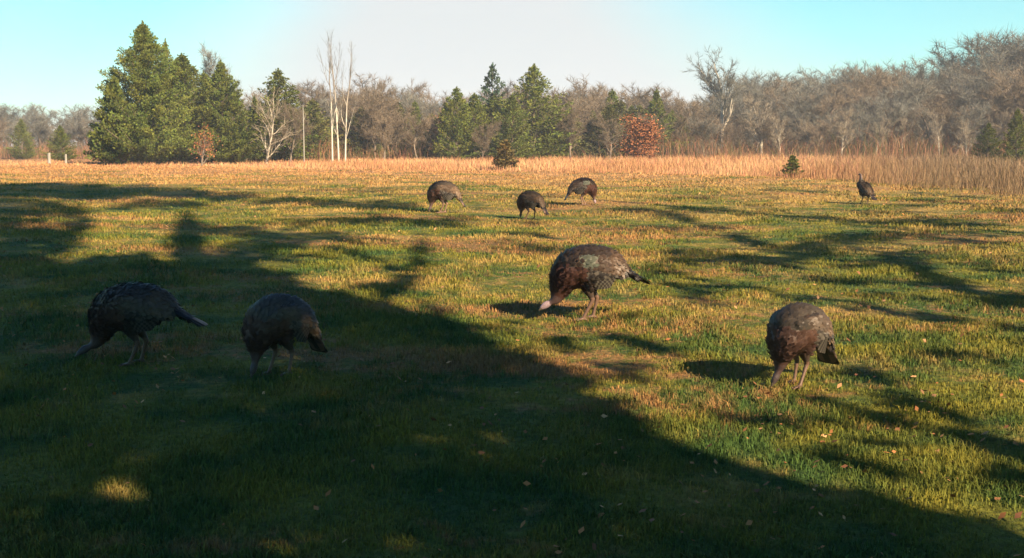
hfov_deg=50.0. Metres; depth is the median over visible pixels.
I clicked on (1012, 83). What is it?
bare tree
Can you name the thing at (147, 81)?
cedar tree
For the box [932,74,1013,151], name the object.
bare tree
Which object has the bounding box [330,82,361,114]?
bare tree
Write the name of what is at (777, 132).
bare tree
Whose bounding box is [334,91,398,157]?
bare tree
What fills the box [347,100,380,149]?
bare tree
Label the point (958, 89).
bare tree
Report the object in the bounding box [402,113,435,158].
bare tree
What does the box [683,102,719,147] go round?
bare tree
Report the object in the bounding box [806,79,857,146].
bare tree
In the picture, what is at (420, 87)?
bare tree
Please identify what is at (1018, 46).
bare tree
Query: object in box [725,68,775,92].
bare tree
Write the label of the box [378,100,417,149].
bare tree
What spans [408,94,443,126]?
bare tree
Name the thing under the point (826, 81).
bare tree
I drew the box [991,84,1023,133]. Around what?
bare tree
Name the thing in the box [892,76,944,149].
bare tree
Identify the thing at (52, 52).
sky
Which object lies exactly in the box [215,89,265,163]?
cedar tree
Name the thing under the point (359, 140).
understory cedar
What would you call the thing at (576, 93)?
bare tree
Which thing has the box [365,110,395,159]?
bare tree
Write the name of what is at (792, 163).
cedar seedling
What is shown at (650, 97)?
bare tree
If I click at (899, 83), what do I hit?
bare tree
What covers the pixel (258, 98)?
bare tree
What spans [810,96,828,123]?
bare tree
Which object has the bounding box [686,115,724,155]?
bare tree
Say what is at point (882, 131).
bare tree
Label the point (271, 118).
bare tree
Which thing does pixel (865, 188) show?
turkey
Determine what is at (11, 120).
bare tree
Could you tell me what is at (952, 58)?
bare tree
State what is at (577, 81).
bare tree
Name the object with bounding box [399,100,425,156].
cedar tree
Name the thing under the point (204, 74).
cedar tree
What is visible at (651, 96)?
bare tree
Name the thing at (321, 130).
cedar tree
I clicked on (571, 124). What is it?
bare tree
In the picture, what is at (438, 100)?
bare tree
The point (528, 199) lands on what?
turkey
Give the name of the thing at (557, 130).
cedar tree
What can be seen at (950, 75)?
bare tree
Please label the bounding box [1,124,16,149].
bare tree
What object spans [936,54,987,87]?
bare tree
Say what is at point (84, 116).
bare tree
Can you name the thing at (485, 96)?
bare tree
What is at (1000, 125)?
bare tree
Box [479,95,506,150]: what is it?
cedar tree
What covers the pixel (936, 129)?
bare tree
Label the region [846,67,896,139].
bare tree
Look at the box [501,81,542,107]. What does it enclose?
bare tree
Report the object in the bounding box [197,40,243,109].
bare tree
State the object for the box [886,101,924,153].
bare tree
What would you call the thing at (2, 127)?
bare tree
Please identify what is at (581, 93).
bare tree
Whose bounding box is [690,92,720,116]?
bare tree
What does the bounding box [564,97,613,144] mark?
bare tree
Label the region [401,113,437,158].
bare tree
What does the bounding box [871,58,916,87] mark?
bare tree
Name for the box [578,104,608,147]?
bare tree
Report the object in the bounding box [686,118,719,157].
bare tree
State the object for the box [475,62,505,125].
fir tree
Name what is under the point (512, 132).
cedar tree
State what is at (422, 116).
bare tree
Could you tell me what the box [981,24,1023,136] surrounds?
bare tree
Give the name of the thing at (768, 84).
bare tree
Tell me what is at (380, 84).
bare tree
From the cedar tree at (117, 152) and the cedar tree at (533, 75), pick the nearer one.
the cedar tree at (117, 152)
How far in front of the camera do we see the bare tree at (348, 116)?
79.40 m
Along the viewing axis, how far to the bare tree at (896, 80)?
99.63 m
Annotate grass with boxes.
[0,149,1023,198]
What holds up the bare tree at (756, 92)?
on the ground at (1008, 532)
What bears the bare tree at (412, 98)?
on the ground at (1008, 532)
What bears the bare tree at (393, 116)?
on the ground at (1008, 532)
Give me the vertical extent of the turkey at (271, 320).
0.582 m
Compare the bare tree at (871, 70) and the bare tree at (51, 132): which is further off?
the bare tree at (51, 132)
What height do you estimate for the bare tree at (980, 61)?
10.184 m
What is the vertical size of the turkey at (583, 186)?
0.609 m
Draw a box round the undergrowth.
[0,122,1023,162]
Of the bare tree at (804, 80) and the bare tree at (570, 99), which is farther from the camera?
the bare tree at (804, 80)
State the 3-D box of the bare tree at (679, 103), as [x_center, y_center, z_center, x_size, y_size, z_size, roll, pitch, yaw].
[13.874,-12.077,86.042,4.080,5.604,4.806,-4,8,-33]
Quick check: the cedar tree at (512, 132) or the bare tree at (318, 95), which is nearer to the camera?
the cedar tree at (512, 132)
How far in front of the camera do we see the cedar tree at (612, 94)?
82.82 m
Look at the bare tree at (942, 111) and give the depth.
80.14 m
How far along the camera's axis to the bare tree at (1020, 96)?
82.32 m
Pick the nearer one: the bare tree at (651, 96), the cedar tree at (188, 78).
the cedar tree at (188, 78)
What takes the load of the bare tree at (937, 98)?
on the ground at (1008, 532)
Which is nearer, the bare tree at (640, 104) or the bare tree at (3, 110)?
the bare tree at (640, 104)
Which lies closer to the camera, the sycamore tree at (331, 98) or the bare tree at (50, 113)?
the sycamore tree at (331, 98)
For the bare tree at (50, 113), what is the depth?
129.57 m
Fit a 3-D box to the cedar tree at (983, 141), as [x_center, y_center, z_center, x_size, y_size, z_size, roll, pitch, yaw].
[26.751,-7.559,61.554,2.228,2.465,1.679,-1,7,-12]
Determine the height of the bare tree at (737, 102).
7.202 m
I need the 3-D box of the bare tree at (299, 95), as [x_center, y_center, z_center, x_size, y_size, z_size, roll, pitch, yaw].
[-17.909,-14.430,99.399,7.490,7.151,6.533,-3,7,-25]
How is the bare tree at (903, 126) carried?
on the ground at (1008, 532)
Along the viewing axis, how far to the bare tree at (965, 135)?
75.44 m
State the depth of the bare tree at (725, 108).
100.67 m
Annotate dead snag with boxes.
[303,110,305,160]
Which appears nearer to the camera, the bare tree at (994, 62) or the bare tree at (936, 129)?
the bare tree at (936, 129)
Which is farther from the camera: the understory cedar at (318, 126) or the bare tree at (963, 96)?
the bare tree at (963, 96)
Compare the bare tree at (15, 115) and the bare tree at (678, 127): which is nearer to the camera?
the bare tree at (678, 127)
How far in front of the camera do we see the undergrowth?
77.42 m
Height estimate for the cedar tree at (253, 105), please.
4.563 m
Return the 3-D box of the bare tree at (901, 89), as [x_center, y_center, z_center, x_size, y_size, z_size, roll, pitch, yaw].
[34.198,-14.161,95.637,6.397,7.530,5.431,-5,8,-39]
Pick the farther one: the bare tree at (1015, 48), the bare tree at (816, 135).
the bare tree at (1015, 48)
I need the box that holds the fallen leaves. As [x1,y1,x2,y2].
[0,184,1023,557]
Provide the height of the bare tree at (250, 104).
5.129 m
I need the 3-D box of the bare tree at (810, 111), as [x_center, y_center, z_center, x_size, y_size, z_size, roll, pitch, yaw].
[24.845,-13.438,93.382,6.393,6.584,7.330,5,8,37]
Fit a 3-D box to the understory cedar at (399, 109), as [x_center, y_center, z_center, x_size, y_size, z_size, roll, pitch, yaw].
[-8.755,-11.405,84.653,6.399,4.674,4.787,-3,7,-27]
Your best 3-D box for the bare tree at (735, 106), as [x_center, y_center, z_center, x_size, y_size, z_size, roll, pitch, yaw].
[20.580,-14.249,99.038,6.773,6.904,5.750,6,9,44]
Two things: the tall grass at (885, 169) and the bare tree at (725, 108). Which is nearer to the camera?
the tall grass at (885, 169)
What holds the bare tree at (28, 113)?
on the ground at (1008, 532)
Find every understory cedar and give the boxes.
[298,98,349,160]
[328,116,358,153]
[335,107,392,158]
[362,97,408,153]
[372,102,430,153]
[409,108,460,158]
[528,105,548,147]
[557,110,592,158]
[574,105,628,158]
[606,100,642,155]
[635,104,665,143]
[644,118,674,158]
[667,116,695,154]
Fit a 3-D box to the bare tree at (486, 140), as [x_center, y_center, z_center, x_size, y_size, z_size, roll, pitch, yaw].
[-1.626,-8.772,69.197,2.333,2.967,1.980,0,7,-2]
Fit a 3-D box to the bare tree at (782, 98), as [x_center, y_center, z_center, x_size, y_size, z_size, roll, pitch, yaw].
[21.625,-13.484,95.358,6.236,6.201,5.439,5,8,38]
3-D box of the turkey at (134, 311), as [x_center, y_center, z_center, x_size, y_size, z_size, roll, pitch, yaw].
[-2.700,0.315,8.025,0.930,0.619,0.373,-1,7,-6]
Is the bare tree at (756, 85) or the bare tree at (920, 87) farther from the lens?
the bare tree at (756, 85)
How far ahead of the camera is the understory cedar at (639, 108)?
83.33 m
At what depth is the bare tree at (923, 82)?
100.83 m
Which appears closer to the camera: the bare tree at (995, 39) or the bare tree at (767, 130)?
the bare tree at (767, 130)
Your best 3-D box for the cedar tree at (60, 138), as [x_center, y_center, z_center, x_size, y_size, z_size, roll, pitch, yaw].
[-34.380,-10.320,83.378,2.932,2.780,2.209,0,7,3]
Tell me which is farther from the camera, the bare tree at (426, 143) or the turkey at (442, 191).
the bare tree at (426, 143)
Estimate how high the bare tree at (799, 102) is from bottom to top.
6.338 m
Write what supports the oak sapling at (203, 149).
on the ground at (1008, 532)
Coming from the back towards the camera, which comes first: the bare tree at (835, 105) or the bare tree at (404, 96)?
the bare tree at (404, 96)
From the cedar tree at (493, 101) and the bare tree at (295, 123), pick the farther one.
the cedar tree at (493, 101)
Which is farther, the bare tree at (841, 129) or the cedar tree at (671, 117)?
the cedar tree at (671, 117)
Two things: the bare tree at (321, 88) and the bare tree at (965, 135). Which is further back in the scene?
the bare tree at (321, 88)
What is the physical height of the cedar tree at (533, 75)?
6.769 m
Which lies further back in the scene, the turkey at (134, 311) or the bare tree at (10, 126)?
the bare tree at (10, 126)
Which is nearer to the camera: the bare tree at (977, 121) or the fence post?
the fence post
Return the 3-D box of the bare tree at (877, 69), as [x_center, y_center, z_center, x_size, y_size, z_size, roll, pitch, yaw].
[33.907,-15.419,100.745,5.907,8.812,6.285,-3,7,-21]
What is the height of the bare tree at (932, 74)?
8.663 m
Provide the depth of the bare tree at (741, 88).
105.70 m
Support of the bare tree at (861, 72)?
on the ground at (1008, 532)
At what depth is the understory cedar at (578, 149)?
77.15 m
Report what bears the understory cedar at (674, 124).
on the ground at (1008, 532)
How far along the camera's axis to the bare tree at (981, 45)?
103.77 m
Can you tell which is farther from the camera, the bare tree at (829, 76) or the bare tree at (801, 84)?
the bare tree at (829, 76)
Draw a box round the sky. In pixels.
[0,0,1023,147]
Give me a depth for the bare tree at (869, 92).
92.26 m
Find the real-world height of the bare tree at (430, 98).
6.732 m
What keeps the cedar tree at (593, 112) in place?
on the ground at (1008, 532)
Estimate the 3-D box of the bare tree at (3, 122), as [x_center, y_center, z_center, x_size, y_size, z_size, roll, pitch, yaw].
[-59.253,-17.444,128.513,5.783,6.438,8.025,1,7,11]
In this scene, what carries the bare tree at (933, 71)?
on the ground at (1008, 532)
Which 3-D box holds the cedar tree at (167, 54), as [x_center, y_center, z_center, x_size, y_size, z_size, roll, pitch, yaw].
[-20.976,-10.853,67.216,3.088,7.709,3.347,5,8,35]
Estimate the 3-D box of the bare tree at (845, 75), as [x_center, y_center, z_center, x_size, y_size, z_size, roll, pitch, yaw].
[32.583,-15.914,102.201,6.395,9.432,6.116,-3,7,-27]
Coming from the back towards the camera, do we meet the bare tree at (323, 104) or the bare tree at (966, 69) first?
the bare tree at (966, 69)
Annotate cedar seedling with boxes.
[491,139,519,168]
[780,155,803,175]
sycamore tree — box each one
[317,34,337,160]
[325,34,343,160]
[338,41,357,163]
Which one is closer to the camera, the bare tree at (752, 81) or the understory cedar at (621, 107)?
the understory cedar at (621, 107)
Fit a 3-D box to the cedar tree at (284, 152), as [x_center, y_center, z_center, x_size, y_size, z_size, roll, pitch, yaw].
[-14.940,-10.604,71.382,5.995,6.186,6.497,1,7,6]
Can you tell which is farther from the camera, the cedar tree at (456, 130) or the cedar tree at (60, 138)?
the cedar tree at (60, 138)
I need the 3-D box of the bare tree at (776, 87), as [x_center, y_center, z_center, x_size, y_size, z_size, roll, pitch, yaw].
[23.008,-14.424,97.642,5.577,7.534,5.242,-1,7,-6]
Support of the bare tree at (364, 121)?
on the ground at (1008, 532)
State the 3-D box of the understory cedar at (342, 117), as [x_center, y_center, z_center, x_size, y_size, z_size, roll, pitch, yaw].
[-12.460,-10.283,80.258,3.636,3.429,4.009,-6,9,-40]
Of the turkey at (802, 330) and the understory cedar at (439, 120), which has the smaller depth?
the turkey at (802, 330)
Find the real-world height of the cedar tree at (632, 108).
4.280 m
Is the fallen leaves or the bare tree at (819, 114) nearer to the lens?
the fallen leaves
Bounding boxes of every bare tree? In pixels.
[0,103,25,133]
[0,105,19,150]
[0,105,23,126]
[0,107,24,147]
[0,117,8,142]
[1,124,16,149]
[4,114,34,142]
[5,105,43,135]
[13,118,55,147]
[21,101,60,141]
[23,117,54,150]
[29,105,61,136]
[42,126,71,145]
[47,106,86,143]
[52,123,79,150]
[55,102,89,125]
[62,106,96,150]
[63,119,93,158]
[66,120,90,155]
[73,102,100,146]
[73,107,90,146]
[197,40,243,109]
[232,90,251,117]
[242,89,270,103]
[243,99,267,114]
[245,88,264,108]
[252,87,298,162]
[276,98,315,161]
[282,83,343,110]
[287,76,359,106]
[292,86,333,115]
[317,95,347,139]
[321,93,362,129]
[326,97,389,152]
[327,70,391,101]
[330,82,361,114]
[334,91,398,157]
[337,72,413,156]
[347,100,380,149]
[353,101,394,159]
[357,77,400,103]
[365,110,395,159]
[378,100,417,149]
[382,76,430,103]
[387,88,437,106]
[390,85,443,148]
[390,85,460,136]
[398,89,427,109]
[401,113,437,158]
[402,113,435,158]
[405,108,426,121]
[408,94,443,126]
[420,89,454,107]
[423,113,453,143]
[462,85,497,104]
[471,120,502,158]
[491,81,550,108]
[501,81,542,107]
[537,102,570,158]
[538,81,585,120]
[539,94,583,119]
[542,75,596,142]
[549,87,598,121]
[555,105,586,158]
[561,72,621,107]
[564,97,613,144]
[574,81,619,110]
[576,83,628,126]
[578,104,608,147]
[580,90,603,117]
[592,110,630,157]
[620,87,680,110]
[621,82,653,106]
[623,95,644,112]
[628,82,674,109]
[629,97,652,114]
[633,110,670,144]
[648,91,686,129]
[665,131,693,156]
[667,91,721,150]
[668,113,696,143]
[675,112,708,142]
[683,44,749,150]
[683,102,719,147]
[686,93,746,145]
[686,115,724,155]
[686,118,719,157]
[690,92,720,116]
[691,76,759,108]
[702,114,744,152]
[706,91,746,142]
[711,86,756,146]
[715,83,751,135]
[716,98,752,150]
[718,92,757,148]
[721,81,766,95]
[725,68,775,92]
[734,89,793,146]
[736,66,810,123]
[737,85,784,152]
[738,75,776,100]
[738,109,775,154]
[740,90,772,155]
[741,108,800,153]
[749,71,768,88]
[749,75,795,149]
[749,78,810,147]
[764,85,826,151]
[768,113,786,154]
[772,70,826,97]
[774,86,830,145]
[775,100,817,153]
[779,76,836,143]
[781,80,818,130]
[784,74,841,89]
[794,61,871,114]
[794,73,867,138]
[797,117,814,152]
[800,85,845,123]
[800,115,838,154]
[802,80,858,137]
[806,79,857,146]
[808,105,854,147]
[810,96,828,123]
[815,80,891,146]
[834,107,855,154]
[837,62,869,112]
[838,63,909,144]
[838,96,889,155]
[842,75,899,134]
[846,60,894,87]
[846,63,900,115]
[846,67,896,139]
[851,75,934,138]
[868,95,913,149]
[869,59,913,80]
[869,71,929,132]
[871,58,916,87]
[871,116,891,152]
[878,77,932,137]
[881,72,952,148]
[884,68,938,135]
[885,66,909,96]
[886,56,968,142]
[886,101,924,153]
[890,54,935,82]
[890,93,947,151]
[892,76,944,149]
[894,117,910,150]
[900,58,945,143]
[907,72,982,146]
[908,66,984,144]
[917,68,944,129]
[918,30,992,82]
[919,94,982,153]
[926,108,945,152]
[930,49,976,85]
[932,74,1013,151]
[933,70,978,120]
[935,61,975,92]
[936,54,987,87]
[942,65,1021,145]
[942,97,993,154]
[951,55,1023,145]
[954,117,975,152]
[955,26,1021,58]
[958,31,1023,70]
[961,39,1023,78]
[962,52,1021,140]
[963,42,1023,106]
[974,75,1022,142]
[977,65,1023,147]
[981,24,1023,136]
[989,108,1009,145]
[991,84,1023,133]
[993,63,1023,116]
[1001,31,1023,64]
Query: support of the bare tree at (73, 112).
on the ground at (1008, 532)
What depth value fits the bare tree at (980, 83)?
91.55 m
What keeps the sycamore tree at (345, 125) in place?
on the ground at (1008, 532)
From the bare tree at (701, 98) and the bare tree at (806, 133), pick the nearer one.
the bare tree at (806, 133)
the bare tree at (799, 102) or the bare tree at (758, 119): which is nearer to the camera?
the bare tree at (758, 119)
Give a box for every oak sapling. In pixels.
[188,125,222,165]
[608,112,666,159]
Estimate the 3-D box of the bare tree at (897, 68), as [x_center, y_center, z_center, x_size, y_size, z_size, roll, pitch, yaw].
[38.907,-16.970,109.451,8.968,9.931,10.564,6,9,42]
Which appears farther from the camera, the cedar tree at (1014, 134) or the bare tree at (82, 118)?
the bare tree at (82, 118)
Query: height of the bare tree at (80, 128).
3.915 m
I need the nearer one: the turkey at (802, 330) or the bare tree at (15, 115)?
the turkey at (802, 330)
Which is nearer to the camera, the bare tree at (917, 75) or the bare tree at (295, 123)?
the bare tree at (295, 123)
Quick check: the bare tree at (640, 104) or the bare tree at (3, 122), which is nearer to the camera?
the bare tree at (640, 104)
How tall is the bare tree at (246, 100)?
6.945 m
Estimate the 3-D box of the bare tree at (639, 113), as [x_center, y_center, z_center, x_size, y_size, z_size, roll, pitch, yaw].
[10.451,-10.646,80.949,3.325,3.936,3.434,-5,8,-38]
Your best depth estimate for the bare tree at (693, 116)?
88.73 m
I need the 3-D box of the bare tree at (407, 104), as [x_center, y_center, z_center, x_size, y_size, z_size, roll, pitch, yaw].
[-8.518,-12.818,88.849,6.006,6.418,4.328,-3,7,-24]
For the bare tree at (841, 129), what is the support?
on the ground at (1008, 532)
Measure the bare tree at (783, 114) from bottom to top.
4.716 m
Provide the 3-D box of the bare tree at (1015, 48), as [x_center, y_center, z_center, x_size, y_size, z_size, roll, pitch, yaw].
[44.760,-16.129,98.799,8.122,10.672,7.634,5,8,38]
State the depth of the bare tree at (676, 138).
82.00 m
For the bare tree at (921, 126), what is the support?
on the ground at (1008, 532)
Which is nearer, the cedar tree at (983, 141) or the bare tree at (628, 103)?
the cedar tree at (983, 141)
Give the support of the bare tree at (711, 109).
on the ground at (1008, 532)
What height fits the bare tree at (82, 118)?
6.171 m
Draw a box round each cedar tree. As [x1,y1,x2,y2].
[4,118,40,159]
[39,125,80,160]
[83,75,154,163]
[88,20,214,163]
[151,53,247,162]
[159,38,192,162]
[181,71,233,162]
[185,59,266,163]
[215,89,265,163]
[244,68,325,161]
[247,95,264,160]
[311,111,330,155]
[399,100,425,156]
[431,86,488,160]
[440,92,504,159]
[479,94,544,160]
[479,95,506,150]
[489,63,581,159]
[537,97,575,159]
[575,110,609,156]
[587,89,623,146]
[626,105,639,125]
[639,89,688,156]
[667,109,676,133]
[970,123,1005,160]
[992,108,1023,164]
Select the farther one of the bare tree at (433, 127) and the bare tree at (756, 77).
the bare tree at (756, 77)
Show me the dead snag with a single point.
(303, 138)
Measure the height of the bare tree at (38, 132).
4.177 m
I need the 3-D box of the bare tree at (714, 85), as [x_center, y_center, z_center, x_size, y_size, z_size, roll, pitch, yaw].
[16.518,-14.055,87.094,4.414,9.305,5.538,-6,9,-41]
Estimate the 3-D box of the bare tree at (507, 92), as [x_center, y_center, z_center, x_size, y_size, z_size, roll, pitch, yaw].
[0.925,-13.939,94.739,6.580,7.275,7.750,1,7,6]
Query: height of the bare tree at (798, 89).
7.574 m
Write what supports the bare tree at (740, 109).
on the ground at (1008, 532)
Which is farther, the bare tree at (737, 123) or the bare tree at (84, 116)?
the bare tree at (84, 116)
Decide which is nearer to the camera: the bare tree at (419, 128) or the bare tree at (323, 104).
the bare tree at (419, 128)
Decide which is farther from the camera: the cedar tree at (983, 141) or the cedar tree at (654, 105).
the cedar tree at (654, 105)
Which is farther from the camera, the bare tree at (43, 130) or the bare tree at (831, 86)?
the bare tree at (43, 130)
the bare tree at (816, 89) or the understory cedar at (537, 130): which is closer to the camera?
the understory cedar at (537, 130)
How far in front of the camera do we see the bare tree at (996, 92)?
80.98 m
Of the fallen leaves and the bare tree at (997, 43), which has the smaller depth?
the fallen leaves
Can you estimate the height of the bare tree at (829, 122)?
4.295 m
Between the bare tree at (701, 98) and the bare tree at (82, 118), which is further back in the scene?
the bare tree at (82, 118)
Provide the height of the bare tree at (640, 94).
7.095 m
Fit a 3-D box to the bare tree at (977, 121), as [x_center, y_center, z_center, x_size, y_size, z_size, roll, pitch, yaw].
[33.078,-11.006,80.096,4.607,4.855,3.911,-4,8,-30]
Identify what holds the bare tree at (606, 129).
on the ground at (1008, 532)
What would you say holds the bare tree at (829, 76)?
on the ground at (1008, 532)
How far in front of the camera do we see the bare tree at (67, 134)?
104.83 m
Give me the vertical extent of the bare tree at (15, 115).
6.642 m
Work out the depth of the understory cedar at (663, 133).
80.57 m
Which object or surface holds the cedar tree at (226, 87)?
on the ground at (1008, 532)
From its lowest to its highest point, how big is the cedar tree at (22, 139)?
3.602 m
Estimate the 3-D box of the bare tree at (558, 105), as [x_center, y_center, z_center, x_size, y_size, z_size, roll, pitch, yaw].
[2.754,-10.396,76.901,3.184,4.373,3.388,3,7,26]
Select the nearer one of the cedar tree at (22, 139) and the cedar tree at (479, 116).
the cedar tree at (479, 116)
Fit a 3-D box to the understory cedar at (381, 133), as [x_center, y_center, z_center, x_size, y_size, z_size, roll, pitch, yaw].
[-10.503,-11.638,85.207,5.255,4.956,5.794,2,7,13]
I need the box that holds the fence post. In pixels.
[47,153,50,163]
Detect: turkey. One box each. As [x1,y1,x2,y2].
[75,281,207,366]
[241,293,327,377]
[427,180,465,212]
[517,190,548,218]
[538,243,650,320]
[564,177,596,204]
[764,301,838,389]
[856,173,876,203]
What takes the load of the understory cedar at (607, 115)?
on the ground at (1008, 532)
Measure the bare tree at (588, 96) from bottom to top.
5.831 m
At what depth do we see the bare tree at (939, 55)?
106.44 m
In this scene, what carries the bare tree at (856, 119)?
on the ground at (1008, 532)
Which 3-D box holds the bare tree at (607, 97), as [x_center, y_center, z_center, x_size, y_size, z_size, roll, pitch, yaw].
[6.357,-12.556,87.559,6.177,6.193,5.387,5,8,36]
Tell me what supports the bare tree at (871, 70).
on the ground at (1008, 532)
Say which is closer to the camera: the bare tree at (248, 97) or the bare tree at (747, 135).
the bare tree at (747, 135)
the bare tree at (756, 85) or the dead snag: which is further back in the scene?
the bare tree at (756, 85)
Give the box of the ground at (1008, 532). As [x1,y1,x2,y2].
[0,158,1023,557]
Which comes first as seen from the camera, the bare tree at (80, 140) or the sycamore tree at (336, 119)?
the sycamore tree at (336, 119)
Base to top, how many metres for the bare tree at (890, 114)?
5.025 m
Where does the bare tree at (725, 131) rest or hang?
on the ground at (1008, 532)
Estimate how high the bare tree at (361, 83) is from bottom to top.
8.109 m
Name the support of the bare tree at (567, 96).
on the ground at (1008, 532)
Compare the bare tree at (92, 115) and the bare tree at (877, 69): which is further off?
the bare tree at (92, 115)
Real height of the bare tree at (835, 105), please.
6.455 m
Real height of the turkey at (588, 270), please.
0.706 m
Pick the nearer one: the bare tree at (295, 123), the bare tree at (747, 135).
the bare tree at (295, 123)
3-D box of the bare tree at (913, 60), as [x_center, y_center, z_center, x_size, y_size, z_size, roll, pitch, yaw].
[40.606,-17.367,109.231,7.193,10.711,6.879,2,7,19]
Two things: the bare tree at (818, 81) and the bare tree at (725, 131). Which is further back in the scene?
the bare tree at (818, 81)
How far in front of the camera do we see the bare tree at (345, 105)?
87.54 m
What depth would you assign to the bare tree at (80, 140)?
108.16 m
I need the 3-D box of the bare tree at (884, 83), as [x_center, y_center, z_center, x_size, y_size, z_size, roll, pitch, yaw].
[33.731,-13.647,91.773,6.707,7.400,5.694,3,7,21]
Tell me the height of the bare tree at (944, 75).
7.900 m
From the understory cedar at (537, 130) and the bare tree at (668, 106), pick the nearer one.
the understory cedar at (537, 130)
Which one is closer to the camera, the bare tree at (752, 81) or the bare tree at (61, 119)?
the bare tree at (752, 81)
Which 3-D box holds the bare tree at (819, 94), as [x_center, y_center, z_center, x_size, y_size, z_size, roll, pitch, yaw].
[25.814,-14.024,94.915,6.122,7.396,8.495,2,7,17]
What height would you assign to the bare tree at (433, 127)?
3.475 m
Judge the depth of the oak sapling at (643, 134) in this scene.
70.71 m
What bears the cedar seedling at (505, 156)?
on the ground at (1008, 532)
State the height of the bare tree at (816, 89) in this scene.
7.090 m
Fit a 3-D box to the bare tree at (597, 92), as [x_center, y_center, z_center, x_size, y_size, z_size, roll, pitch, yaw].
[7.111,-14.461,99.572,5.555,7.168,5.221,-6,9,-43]
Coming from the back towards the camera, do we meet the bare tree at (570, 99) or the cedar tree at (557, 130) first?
the bare tree at (570, 99)
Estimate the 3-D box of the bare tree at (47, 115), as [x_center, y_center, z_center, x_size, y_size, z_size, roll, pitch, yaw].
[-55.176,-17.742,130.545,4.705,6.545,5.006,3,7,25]
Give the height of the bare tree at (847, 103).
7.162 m

